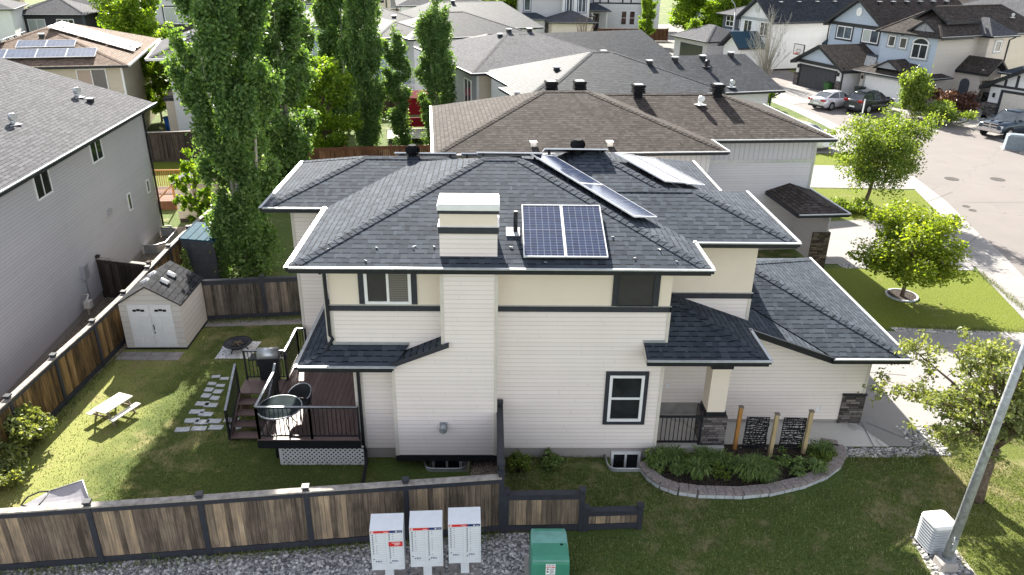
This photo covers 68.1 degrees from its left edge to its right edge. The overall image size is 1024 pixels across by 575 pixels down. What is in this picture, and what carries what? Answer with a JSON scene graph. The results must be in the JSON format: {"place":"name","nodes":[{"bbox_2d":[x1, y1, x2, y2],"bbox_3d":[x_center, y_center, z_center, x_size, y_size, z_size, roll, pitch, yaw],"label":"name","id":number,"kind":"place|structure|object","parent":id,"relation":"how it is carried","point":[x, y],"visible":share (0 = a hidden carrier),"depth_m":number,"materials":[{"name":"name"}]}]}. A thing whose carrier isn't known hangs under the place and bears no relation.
{"place":"outdoors","nodes":[
{"label":"outdoors","id":0,"kind":"place"},
{"bbox_2d":[0,0,28,40],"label":"house","id":1,"kind":"structure","parent":0,"point":[12,21],"depth_m":95.84,"materials":[{"name":"grey"}]},
{"bbox_2d":[37,226,185,391],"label":"ground","id":2,"kind":"structure","parent":0,"point":[100,307],"depth_m":28.19,"materials":[{"name":"grey gravel"}]},
{"bbox_2d":[0,204,214,455],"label":"fence","id":3,"kind":"object","parent":2,"relation":"on","point":[56,382],"visible":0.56,"depth_m":23.04,"materials":[{"name":"brown wood"}]},
{"bbox_2d":[95,254,151,297],"bbox_3d":[-14.606,-0.296,28.744,2.400,1.745,0.175,7,25,12],"label":"fence","id":4,"kind":"object","parent":2,"relation":"on","point":[117,276],"visible":0.66,"depth_m":28.71,"materials":[{"name":"brown wood"}]},
{"bbox_2d":[166,147,217,222],"bbox_3d":[-14.601,-4.362,34.844,2.111,4.185,1.758,0,24,-1],"label":"young tree","id":5,"kind":"object","parent":2,"relation":"on","point":[186,167],"visible":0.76,"depth_m":34.65,"materials":[{"name":"green plant"}]},
{"bbox_2d":[178,221,228,278],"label":"storage shed","id":6,"kind":"structure","parent":2,"relation":"on","point":[195,238],"depth_m":30.67,"materials":[{"name":"metal"}]},
{"bbox_2d":[116,0,194,39],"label":"house","id":7,"kind":"structure","parent":0,"point":[165,13],"depth_m":93.68,"materials":[{"name":"white"}]},
{"bbox_2d":[0,325,480,543],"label":"lawn","id":8,"kind":"structure","parent":0,"point":[93,449],"depth_m":20.74,"materials":[{"name":"green plant"}]},
{"bbox_2d":[0,454,34,490],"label":"shrub","id":9,"kind":"object","parent":8,"relation":"on","point":[17,472],"visible":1,"depth_m":19.11,"materials":[{"name":"green plant"}]},
{"bbox_2d":[0,397,44,468],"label":"shrub","id":10,"kind":"object","parent":8,"relation":"on","point":[21,437],"visible":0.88,"depth_m":19.86,"materials":[{"name":"green plant"}]},
{"bbox_2d":[20,480,88,506],"bbox_3d":[-10.458,5.197,17.375,1.927,1.172,0.808,-4,25,-12],"label":"swing canopy","id":11,"kind":"object","parent":8,"relation":"on","point":[75,492],"visible":0.6,"depth_m":17.38,"materials":[{"name":"grey fabric"}]},
{"bbox_2d":[86,392,140,425],"bbox_3d":[-11.499,3.533,21.903,1.030,0.496,0.992,10,26,19],"label":"picnic table","id":12,"kind":"object","parent":8,"relation":"on","point":[111,403],"visible":1,"depth_m":21.71,"materials":[{"name":"white plastic"}]},
{"bbox_2d":[116,352,183,360],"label":"paving slabs","id":13,"kind":"structure","parent":8,"relation":"on","point":[149,356],"depth_m":25.18,"materials":[{"name":"grey concrete"}]},
{"bbox_2d":[224,328,364,464],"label":"deck","id":14,"kind":"structure","parent":8,"relation":"on","point":[330,429],"depth_m":20.57,"materials":[{"name":"brown wood"}]},
{"bbox_2d":[249,347,287,379],"bbox_3d":[-7.098,2.228,22.212,1.054,1.040,0.400,-2,24,-7],"label":"barbecue","id":15,"kind":"object","parent":14,"relation":"on","point":[266,358],"visible":0.98,"depth_m":21.99,"materials":[{"name":"black paint"}]},
{"bbox_2d":[257,395,302,434],"bbox_3d":[-6.073,3.438,19.943,1.170,0.737,1.170,0,24,-1],"label":"patio table","id":16,"kind":"object","parent":14,"relation":"on","point":[284,400],"visible":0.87,"depth_m":19.85,"materials":[{"name":"grey glass"}]},
{"bbox_2d":[204,318,301,326],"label":"path","id":17,"kind":"structure","parent":0,"point":[266,322],"depth_m":27.53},
{"bbox_2d":[0,0,1023,574],"bbox_3d":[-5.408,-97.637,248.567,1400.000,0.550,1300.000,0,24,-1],"label":"ground","id":18,"kind":"structure","parent":0,"point":[390,468],"depth_m":18.66,"materials":[{"name":"green plant"}]},
{"bbox_2d":[22,0,118,32],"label":"house","id":19,"kind":"structure","parent":18,"relation":"on","point":[40,15],"depth_m":102.58,"materials":[{"name":"grey"}]},
{"bbox_2d":[0,21,160,129],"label":"house","id":20,"kind":"structure","parent":18,"relation":"on","point":[104,58],"depth_m":49.56,"materials":[{"name":"beige"}]},
{"bbox_2d":[75,68,109,89],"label":"window","id":21,"kind":"structure","parent":20,"relation":"in","point":[97,77],"depth_m":48.89,"materials":[{"name":"white paint"}]},
{"bbox_2d":[0,58,177,401],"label":"house","id":22,"kind":"structure","parent":18,"relation":"on","point":[78,191],"depth_m":27.17,"materials":[{"name":"grey"}]},
{"bbox_2d":[32,170,53,201],"bbox_3d":[-15.406,-3.408,24.885,0.040,0.880,1.080,-2,24,-5],"label":"window","id":23,"kind":"structure","parent":22,"relation":"in","point":[42,183],"depth_m":24.88,"materials":[{"name":"white paint"}]},
{"bbox_2d":[88,0,174,47],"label":"maple tree","id":24,"kind":"object","parent":18,"relation":"on","point":[134,15],"visible":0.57,"depth_m":73.71,"materials":[{"name":"green plant"}]},
{"bbox_2d":[139,47,170,120],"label":"maple tree","id":25,"kind":"object","parent":18,"relation":"on","point":[157,86],"visible":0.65,"depth_m":56.46,"materials":[{"name":"green plant"}]},
{"bbox_2d":[114,261,208,348],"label":"garden shed","id":26,"kind":"structure","parent":18,"relation":"on","point":[162,306],"depth_m":25.40,"materials":[{"name":"plastic"}]},
{"bbox_2d":[126,305,156,346],"bbox_3d":[-12.345,1.290,25.278,0.705,1.560,0.048,0,24,-2],"label":"door","id":27,"kind":"structure","parent":26,"relation":"in","point":[139,315],"depth_m":25.25,"materials":[{"name":"white plastic"}]},
{"bbox_2d":[148,305,177,346],"bbox_3d":[-11.630,1.301,25.280,0.705,1.560,0.103,0,24,-2],"label":"door","id":28,"kind":"structure","parent":26,"relation":"in","point":[161,315],"depth_m":25.28,"materials":[{"name":"white plastic"}]},
{"bbox_2d":[154,169,182,209],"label":"garden deck","id":29,"kind":"structure","parent":18,"relation":"on","point":[167,195],"depth_m":39.54,"materials":[{"name":"red wood"}]},
{"bbox_2d":[145,129,262,161],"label":"fence","id":30,"kind":"object","parent":18,"relation":"on","point":[173,146],"visible":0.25,"depth_m":47.09,"materials":[{"name":"brown wood"}]},
{"bbox_2d":[145,29,283,134],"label":"house","id":31,"kind":"structure","parent":18,"relation":"on","point":[179,119],"depth_m":52.63,"materials":[{"name":"grey"}]},
{"bbox_2d":[154,0,286,277],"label":"poplar tree","id":32,"kind":"object","parent":18,"relation":"on","point":[230,141],"visible":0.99,"depth_m":28.07,"materials":[{"name":"green plant"}]},
{"bbox_2d":[201,274,300,319],"bbox_3d":[-8.977,0.332,27.602,4.817,1.705,0.190,-3,24,-8],"label":"fence","id":33,"kind":"object","parent":18,"relation":"on","point":[270,305],"visible":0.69,"depth_m":27.53,"materials":[{"name":"brown wood"}]},
{"bbox_2d":[0,470,504,570],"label":"fence","id":34,"kind":"object","parent":18,"relation":"on","point":[87,530],"visible":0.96,"depth_m":16.77,"materials":[{"name":"brown wood"}]},
{"bbox_2d":[0,532,529,574],"bbox_3d":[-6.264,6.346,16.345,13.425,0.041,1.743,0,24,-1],"label":"gravel","id":35,"kind":"structure","parent":18,"relation":"on","point":[351,562],"depth_m":16.77,"materials":[{"name":"grey gravel"}]},
{"bbox_2d":[252,0,321,185],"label":"poplar tree","id":36,"kind":"object","parent":18,"relation":"on","point":[288,18],"visible":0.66,"depth_m":37.76,"materials":[{"name":"green plant"}]},
{"bbox_2d":[306,0,339,127],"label":"poplar tree","id":37,"kind":"object","parent":18,"relation":"on","point":[319,14],"visible":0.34,"depth_m":52.41,"materials":[{"name":"green plant"}]},
{"bbox_2d":[288,54,363,156],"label":"maple tree","id":38,"kind":"object","parent":18,"relation":"on","point":[336,90],"visible":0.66,"depth_m":45.50,"materials":[{"name":"green plant"}]},
{"bbox_2d":[323,0,359,133],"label":"poplar tree","id":39,"kind":"object","parent":18,"relation":"on","point":[336,18],"visible":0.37,"depth_m":52.25,"materials":[{"name":"green plant"}]},
{"bbox_2d":[336,0,388,146],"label":"poplar tree","id":40,"kind":"object","parent":18,"relation":"on","point":[362,54],"visible":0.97,"depth_m":47.74,"materials":[{"name":"green plant"}]},
{"bbox_2d":[307,144,430,159],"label":"fence","id":41,"kind":"object","parent":18,"relation":"on","point":[345,151],"visible":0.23,"depth_m":45.22,"materials":[{"name":"red wood"}]},
{"bbox_2d":[369,513,407,574],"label":"community mailbox","id":42,"kind":"object","parent":18,"relation":"on","point":[387,542],"visible":1,"depth_m":15.98,"materials":[{"name":"grey metal"}]},
{"bbox_2d":[380,20,416,145],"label":"poplar tree","id":43,"kind":"object","parent":18,"relation":"on","point":[398,117],"visible":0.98,"depth_m":49.35,"materials":[{"name":"green plant"}]},
{"bbox_2d":[303,0,523,94],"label":"house","id":44,"kind":"structure","parent":18,"relation":"on","point":[464,24],"depth_m":68.91,"materials":[{"name":"grey"}]},
{"bbox_2d":[409,510,444,574],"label":"community mailbox","id":45,"kind":"object","parent":18,"relation":"on","point":[426,541],"visible":1,"depth_m":16.08,"materials":[{"name":"grey metal"}]},
{"bbox_2d":[411,0,459,144],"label":"poplar tree","id":46,"kind":"object","parent":18,"relation":"on","point":[434,73],"visible":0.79,"depth_m":48.67,"materials":[{"name":"green plant"}]},
{"bbox_2d":[448,507,481,574],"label":"community mailbox","id":47,"kind":"object","parent":18,"relation":"on","point":[464,533],"visible":1,"depth_m":16.20,"materials":[{"name":"grey metal"}]},
{"bbox_2d":[400,0,543,30],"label":"house","id":48,"kind":"structure","parent":18,"relation":"on","point":[501,12],"depth_m":77.65,"materials":[{"name":"grey"}]},
{"bbox_2d":[497,399,504,469],"bbox_3d":[-0.294,4.317,18.806,0.175,1.905,2.690,0,24,-2],"label":"fence","id":49,"kind":"object","parent":18,"relation":"on","point":[500,447],"visible":0.64,"depth_m":18.32,"materials":[{"name":"brown wood"}]},
{"bbox_2d":[413,28,595,102],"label":"house","id":50,"kind":"structure","parent":18,"relation":"on","point":[478,58],"depth_m":52.04,"materials":[{"name":"grey"}]},
{"bbox_2d":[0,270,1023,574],"bbox_3d":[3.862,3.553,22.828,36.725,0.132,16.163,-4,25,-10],"label":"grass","id":51,"kind":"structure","parent":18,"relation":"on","point":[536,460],"depth_m":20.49,"materials":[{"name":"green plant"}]},
{"bbox_2d":[503,486,586,532],"bbox_3d":[0.745,5.198,17.700,1.920,1.235,0.175,0,24,-2],"label":"fence","id":52,"kind":"object","parent":18,"relation":"on","point":[518,518],"visible":0.94,"depth_m":17.68,"materials":[{"name":"brown wood"}]},
{"bbox_2d":[524,528,569,574],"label":"transformer box","id":53,"kind":"object","parent":18,"relation":"on","point":[548,552],"visible":1,"depth_m":16.00,"materials":[{"name":"green metal"}]},
{"bbox_2d":[516,0,597,32],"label":"house","id":54,"kind":"structure","parent":18,"relation":"on","point":[552,16],"depth_m":111.38,"materials":[{"name":"white"}]},
{"bbox_2d":[465,30,672,56],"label":"house","id":55,"kind":"structure","parent":18,"relation":"on","point":[634,43],"depth_m":56.12,"materials":[{"name":"grey"}]},
{"bbox_2d":[258,139,914,482],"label":"house","id":56,"kind":"structure","parent":18,"relation":"on","point":[623,312],"depth_m":19.55,"materials":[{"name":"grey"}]},
{"bbox_2d":[357,274,417,304],"bbox_3d":[-3.005,-0.088,18.292,1.410,1.080,0.050,0,24,-1],"label":"window","id":57,"kind":"structure","parent":56,"relation":"in","point":[388,289],"depth_m":18.35,"materials":[{"name":"white paint"}]},
{"bbox_2d":[610,451,640,467],"bbox_3d":[3.079,4.715,20.614,0.800,0.600,0.050,0,24,-1],"label":"window","id":58,"kind":"structure","parent":56,"relation":"in","point":[619,459],"depth_m":20.59,"materials":[{"name":"white paint"}]},
{"bbox_2d":[602,371,649,424],"bbox_3d":[2.960,2.893,19.760,1.110,1.610,0.050,0,24,-1],"label":"window","id":59,"kind":"structure","parent":56,"relation":"in","point":[625,396],"depth_m":19.74,"materials":[{"name":"white paint"}]},
{"bbox_2d":[611,275,660,306],"bbox_3d":[3.033,-0.039,18.443,1.150,1.100,0.050,0,24,-1],"label":"window","id":60,"kind":"structure","parent":56,"relation":"in","point":[628,290],"depth_m":18.50,"materials":[{"name":"black glass"}]},
{"bbox_2d":[583,502,644,531],"bbox_3d":[2.380,5.421,17.887,1.441,0.725,0.175,-1,24,-4],"label":"fence","id":61,"kind":"object","parent":18,"relation":"on","point":[623,517],"visible":1,"depth_m":17.86,"materials":[{"name":"brown wood"}]},
{"bbox_2d":[589,0,659,29],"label":"house","id":62,"kind":"structure","parent":18,"relation":"on","point":[616,13],"depth_m":126.99,"materials":[{"name":"white"}]},
{"bbox_2d":[486,50,786,105],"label":"house","id":63,"kind":"structure","parent":18,"relation":"on","point":[743,76],"depth_m":43.96,"materials":[{"name":"grey"}]},
{"bbox_2d":[429,80,851,268],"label":"house","id":64,"kind":"structure","parent":18,"relation":"on","point":[764,155],"depth_m":32.65,"materials":[{"name":"brown"}]},
{"bbox_2d":[638,0,658,36],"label":"tree","id":65,"kind":"object","parent":18,"relation":"on","point":[647,13],"visible":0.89,"depth_m":109.41,"materials":[{"name":"green plant"}]},
{"bbox_2d":[667,0,718,30],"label":"tree","id":66,"kind":"object","parent":18,"relation":"on","point":[683,12],"visible":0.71,"depth_m":107.12,"materials":[{"name":"green plant"}]},
{"bbox_2d":[707,0,751,26],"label":"tree","id":67,"kind":"object","parent":18,"relation":"on","point":[723,5],"visible":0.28,"depth_m":102.25,"materials":[{"name":"green plant"}]},
{"bbox_2d":[645,444,833,485],"bbox_3d":[6.252,4.769,20.122,5.502,0.001,2.108,0,24,-1],"label":"flower bed","id":68,"kind":"object","parent":18,"relation":"on","point":[710,480],"visible":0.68,"depth_m":19.90,"materials":[{"name":"brown soil"}]},
{"bbox_2d":[682,455,715,480],"bbox_3d":[4.793,4.711,19.614,0.988,0.479,1.044,-11,27,-24],"label":"bed plant","id":69,"kind":"object","parent":68,"relation":"on","point":[697,468],"visible":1,"depth_m":19.52,"materials":[{"name":"green plant"}]},
{"bbox_2d":[726,454,768,482],"bbox_3d":[6.100,4.721,19.517,1.143,0.579,1.204,20,30,36],"label":"bed plant","id":70,"kind":"object","parent":68,"relation":"on","point":[747,470],"visible":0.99,"depth_m":19.46,"materials":[{"name":"green plant"}]},
{"bbox_2d":[741,415,774,448],"bbox_3d":[6.653,3.949,20.681,0.866,1.119,0.020,1,24,0],"label":"garden screen","id":71,"kind":"object","parent":68,"relation":"on","point":[755,422],"visible":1,"depth_m":20.68,"materials":[{"name":"black paint"}]},
{"bbox_2d":[776,416,807,448],"bbox_3d":[7.653,3.967,20.678,0.866,1.119,0.020,1,24,0],"label":"garden screen","id":72,"kind":"object","parent":68,"relation":"on","point":[793,434],"visible":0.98,"depth_m":20.66,"materials":[{"name":"black paint"}]},
{"bbox_2d":[638,438,847,498],"bbox_3d":[6.383,4.852,19.936,5.863,0.205,1.828,-4,25,-12],"label":"garden edging","id":73,"kind":"object","parent":18,"relation":"on","point":[654,478],"visible":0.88,"depth_m":19.28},
{"bbox_2d":[669,0,853,68],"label":"house","id":74,"kind":"structure","parent":18,"relation":"on","point":[809,30],"depth_m":87.51,"materials":[{"name":"white"}]},
{"bbox_2d":[745,5,793,74],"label":"bare tree","id":75,"kind":"object","parent":18,"relation":"on","point":[766,62],"visible":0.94,"depth_m":78.40,"materials":[{"name":"grey plant"}]},
{"bbox_2d":[790,0,962,94],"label":"house","id":76,"kind":"structure","parent":18,"relation":"on","point":[854,39],"depth_m":75.08,"materials":[{"name":"blue"}]},
{"bbox_2d":[798,66,834,90],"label":"garage door","id":77,"kind":"structure","parent":76,"relation":"in","point":[812,78],"depth_m":75.78,"materials":[{"name":"grey metal"}]},
{"bbox_2d":[846,426,936,456],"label":"gravel","id":78,"kind":"structure","parent":18,"relation":"on","point":[917,439],"depth_m":21.38,"materials":[{"name":"grey gravel"}]},
{"bbox_2d":[844,447,919,457],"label":"gravel","id":79,"kind":"structure","parent":78,"relation":"on","point":[869,450],"depth_m":20.94,"materials":[{"name":"grey gravel"}]},
{"bbox_2d":[895,426,950,455],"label":"gravel","id":80,"kind":"structure","parent":78,"relation":"on","point":[937,452],"depth_m":21.36,"materials":[{"name":"grey gravel"}]},
{"bbox_2d":[896,64,936,118],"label":"tree","id":81,"kind":"object","parent":18,"relation":"on","point":[913,84],"visible":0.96,"depth_m":62.64,"materials":[{"name":"green plant"}]},
{"bbox_2d":[853,4,1023,107],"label":"house","id":82,"kind":"structure","parent":18,"relation":"on","point":[964,48],"depth_m":68.94,"materials":[{"name":"beige"}]},
{"bbox_2d":[864,75,903,103],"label":"garage door","id":83,"kind":"structure","parent":82,"relation":"in","point":[888,87],"depth_m":70.00,"materials":[{"name":"white paint"}]},
{"bbox_2d":[913,112,963,122],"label":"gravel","id":84,"kind":"structure","parent":18,"relation":"on","point":[921,118],"depth_m":62.96,"materials":[{"name":"grey gravel"}]},
{"bbox_2d":[910,99,980,123],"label":"shrub","id":85,"kind":"object","parent":84,"relation":"on","point":[944,105],"visible":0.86,"depth_m":60.67,"materials":[{"name":"green plant"}]},
{"bbox_2d":[924,86,981,114],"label":"red bush","id":86,"kind":"object","parent":84,"relation":"on","point":[963,101],"visible":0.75,"depth_m":64.11,"materials":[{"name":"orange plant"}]},
{"bbox_2d":[890,327,1023,335],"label":"gravel","id":87,"kind":"structure","parent":18,"relation":"on","point":[898,329],"depth_m":27.72,"materials":[{"name":"grey gravel"}]},
{"bbox_2d":[978,66,1023,116],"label":"house","id":88,"kind":"structure","parent":18,"relation":"on","point":[1007,91],"depth_m":63.44,"materials":[{"name":"white paint"}]},
{"bbox_2d":[776,84,819,103],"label":"driveway","id":89,"kind":"structure","parent":0,"point":[795,94],"depth_m":73.28,"materials":[{"name":"concrete"}]},
{"bbox_2d":[723,422,889,446],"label":"path","id":90,"kind":"structure","parent":0,"point":[849,434],"depth_m":21.70,"materials":[{"name":"concrete"}]},
{"bbox_2d":[656,24,1023,276],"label":"road","id":91,"kind":"structure","parent":0,"point":[973,161],"depth_m":47.72,"materials":[{"name":"grey asphalt"}]},
{"bbox_2d":[808,90,847,110],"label":"parked car","id":92,"kind":"object","parent":91,"relation":"on","point":[830,100],"visible":0.78,"depth_m":66.05,"materials":[{"name":"silver metal"}]},
{"bbox_2d":[843,89,895,113],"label":"parked car","id":93,"kind":"object","parent":91,"relation":"on","point":[876,99],"visible":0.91,"depth_m":64.89,"materials":[{"name":"paint"}]},
{"bbox_2d":[810,165,915,188],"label":"driveway","id":94,"kind":"structure","parent":0,"point":[825,176],"depth_m":45.94,"materials":[{"name":"concrete"}]},
{"bbox_2d":[814,189,939,218],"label":"lawn","id":95,"kind":"structure","parent":0,"point":[912,196],"depth_m":42.81,"materials":[{"name":"green plant"}]},
{"bbox_2d":[830,196,880,214],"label":"shrub","id":96,"kind":"object","parent":95,"relation":"on","point":[862,205],"visible":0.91,"depth_m":40.18,"materials":[{"name":"green plant"}]},
{"bbox_2d":[824,100,949,199],"bbox_3d":[19.586,-7.052,40.552,5.767,5.464,5.466,0,24,-1],"label":"street tree","id":97,"kind":"object","parent":95,"relation":"on","point":[893,142],"visible":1,"depth_m":39.49,"materials":[{"name":"green plant"}]},
{"bbox_2d":[771,98,1023,318],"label":"pavement","id":98,"kind":"structure","parent":0,"point":[1001,269],"depth_m":35.37,"materials":[{"name":"concrete"}]},
{"bbox_2d":[825,220,982,266],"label":"driveway","id":99,"kind":"structure","parent":0,"point":[843,234],"depth_m":36.39,"materials":[{"name":"concrete"}]},
{"bbox_2d":[824,268,1023,331],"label":"lawn","id":100,"kind":"structure","parent":0,"point":[978,301],"depth_m":29.94,"materials":[{"name":"green plant"}]},
{"bbox_2d":[885,288,918,301],"bbox_3d":[15.703,0.315,30.555,1.230,0.080,1.239,0,24,-1],"label":"ring","id":101,"kind":"object","parent":100,"relation":"on","point":[894,294],"visible":0.98,"depth_m":30.49,"materials":[{"name":"grey concrete"}]},
{"bbox_2d":[845,197,981,296],"bbox_3d":[15.921,-1.288,29.476,4.863,3.881,4.473,-12,27,-27],"label":"street tree","id":102,"kind":"object","parent":101,"relation":"on","point":[922,235],"visible":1,"depth_m":28.97,"materials":[{"name":"green plant"}]},
{"bbox_2d":[856,331,1023,446],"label":"driveway","id":103,"kind":"structure","parent":0,"point":[884,414],"depth_m":24.26,"materials":[{"name":"concrete"}]},
{"bbox_2d":[926,429,1023,574],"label":"lawn","id":104,"kind":"structure","parent":0,"point":[1013,452],"depth_m":18.95,"materials":[{"name":"green plant"}]},
{"bbox_2d":[857,326,1023,503],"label":"crabapple tree","id":105,"kind":"object","parent":104,"relation":"on","point":[971,400],"visible":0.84,"depth_m":18.73,"materials":[{"name":"green plant"}]},
{"bbox_2d":[910,536,976,574],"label":"gravel","id":106,"kind":"structure","parent":104,"relation":"on","point":[935,569],"depth_m":17.07,"materials":[{"name":"white gravel"}]},
{"bbox_2d":[914,510,954,554],"bbox_3d":[9.784,5.645,17.484,0.604,0.830,0.604,-3,24,-8],"label":"air unit","id":107,"kind":"object","parent":106,"relation":"on","point":[933,531],"visible":0.69,"depth_m":17.30,"materials":[{"name":"white paint"}]},
{"bbox_2d":[932,339,1023,572],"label":"lamp post","id":108,"kind":"object","parent":106,"relation":"on","point":[945,561],"visible":1,"depth_m":16.01,"materials":[{"name":"metal"}]},
{"bbox_2d":[961,115,1023,141],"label":"driveway","id":109,"kind":"structure","parent":0,"point":[972,124],"depth_m":60.41,"materials":[{"name":"concrete"}]},
{"bbox_2d":[976,108,1023,138],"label":"pickup truck","id":110,"kind":"object","parent":109,"relation":"on","point":[1004,122],"visible":0.86,"depth_m":56.81,"materials":[{"name":"blue paint"}]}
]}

